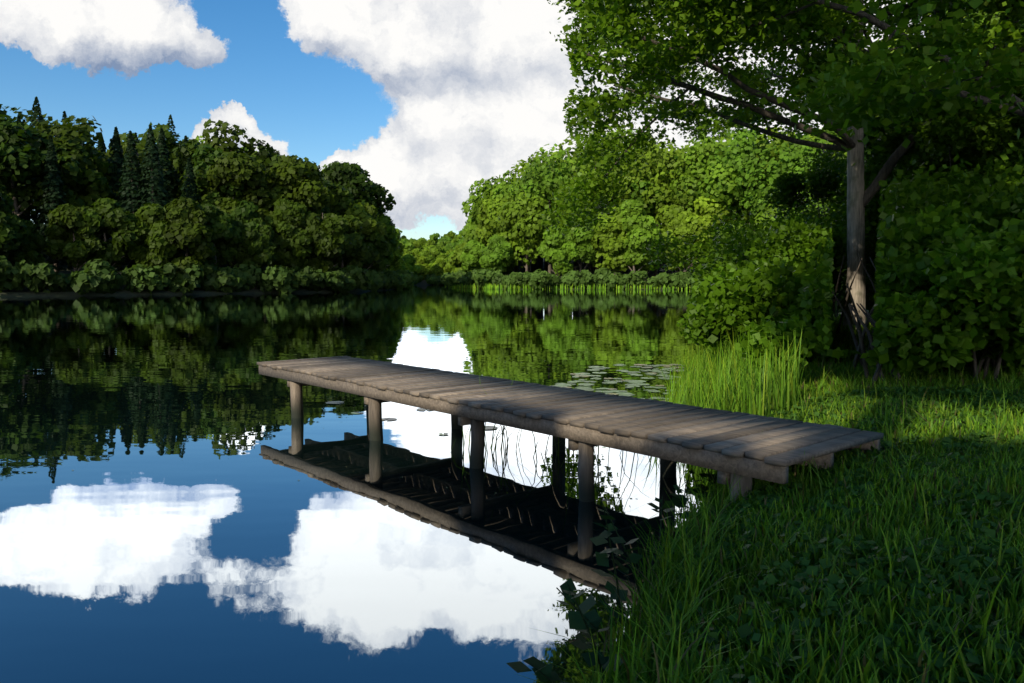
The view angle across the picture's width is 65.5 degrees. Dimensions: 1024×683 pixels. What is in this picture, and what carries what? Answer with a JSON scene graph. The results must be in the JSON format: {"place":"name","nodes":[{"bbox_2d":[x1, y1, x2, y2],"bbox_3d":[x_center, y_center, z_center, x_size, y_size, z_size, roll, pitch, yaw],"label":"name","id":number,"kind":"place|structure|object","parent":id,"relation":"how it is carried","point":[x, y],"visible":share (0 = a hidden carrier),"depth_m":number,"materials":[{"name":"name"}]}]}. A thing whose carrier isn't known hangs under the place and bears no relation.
{"place":"outdoors","nodes":[
{"label":"outdoors","id":0,"kind":"place"},
{"bbox_2d":[0,285,730,682],"bbox_3d":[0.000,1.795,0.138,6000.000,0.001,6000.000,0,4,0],"label":"lake water","id":1,"kind":"structure","parent":0,"point":[184,497],"depth_m":6.71,"materials":[{"name":"blue liquid"}]},
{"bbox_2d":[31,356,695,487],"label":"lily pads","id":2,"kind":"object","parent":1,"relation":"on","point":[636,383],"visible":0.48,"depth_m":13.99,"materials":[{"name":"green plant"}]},
{"bbox_2d":[0,0,930,239],"label":"sky","id":3,"kind":"structure","parent":0,"point":[432,99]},
{"bbox_2d":[0,237,1021,682],"bbox_3d":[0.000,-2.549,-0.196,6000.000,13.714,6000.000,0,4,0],"label":"terrain","id":4,"kind":"structure","parent":0,"point":[92,293],"depth_m":101.21,"materials":[{"name":"soil"}]},
{"bbox_2d":[0,256,870,312],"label":"shore bushes","id":5,"kind":"object","parent":4,"relation":"on","point":[96,276],"visible":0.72,"depth_m":109.75,"materials":[{"name":"green plant"}]},
{"bbox_2d":[0,0,1023,288],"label":"forest","id":6,"kind":"object","parent":4,"relation":"on","point":[262,214],"depth_m":121.72,"materials":[{"name":"green plant"}]},
{"bbox_2d":[290,381,835,501],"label":"dock posts","id":7,"kind":"object","parent":4,"relation":"on","point":[585,468],"visible":0.21,"depth_m":7.62,"materials":[{"name":"brown wood"}]},
{"bbox_2d":[259,365,879,484],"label":"dock support beams","id":8,"kind":"structure","parent":7,"relation":"on","point":[724,466],"depth_m":6.40,"materials":[{"name":"wood"}]},
{"bbox_2d":[257,356,883,466],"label":"pier deck planks","id":9,"kind":"object","parent":8,"relation":"on","point":[782,442],"visible":1,"depth_m":6.89,"materials":[{"name":"grey wood"}]},
{"bbox_2d":[445,283,689,289],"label":"shore reeds","id":10,"kind":"object","parent":4,"relation":"on","point":[490,286],"visible":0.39,"depth_m":156.84,"materials":[{"name":"green plant"}]},
{"bbox_2d":[528,469,711,682],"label":"grass blades","id":11,"kind":"object","parent":4,"relation":"on","point":[577,608],"visible":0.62,"depth_m":3.78,"materials":[{"name":"green plant"}]},
{"bbox_2d":[452,317,809,483],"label":"shore reeds","id":12,"kind":"object","parent":4,"relation":"on","point":[732,374],"visible":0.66,"depth_m":9.45,"materials":[{"name":"green plant"}]},
{"bbox_2d":[507,380,1023,682],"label":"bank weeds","id":13,"kind":"object","parent":4,"relation":"on","point":[576,621],"visible":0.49,"depth_m":3.68,"materials":[{"name":"green plant"}]},
{"bbox_2d":[514,310,1023,682],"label":"bank grass","id":14,"kind":"structure","parent":4,"relation":"on","point":[899,525],"depth_m":3.94,"materials":[{"name":"green plant"}]},
{"bbox_2d":[541,0,1023,327],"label":"tree","id":15,"kind":"object","parent":4,"relation":"on","point":[588,187],"depth_m":19.57,"materials":[{"name":"green plant"}]},
{"bbox_2d":[548,0,1023,142],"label":"branches","id":16,"kind":"object","parent":4,"relation":"on","point":[941,7],"depth_m":28.41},
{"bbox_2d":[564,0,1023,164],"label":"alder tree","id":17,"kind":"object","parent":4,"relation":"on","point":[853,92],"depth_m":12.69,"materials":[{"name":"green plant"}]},
{"bbox_2d":[642,66,1023,384],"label":"shrubs","id":18,"kind":"object","parent":4,"relation":"on","point":[935,308],"depth_m":12.18,"materials":[{"name":"green plant"}]}
]}

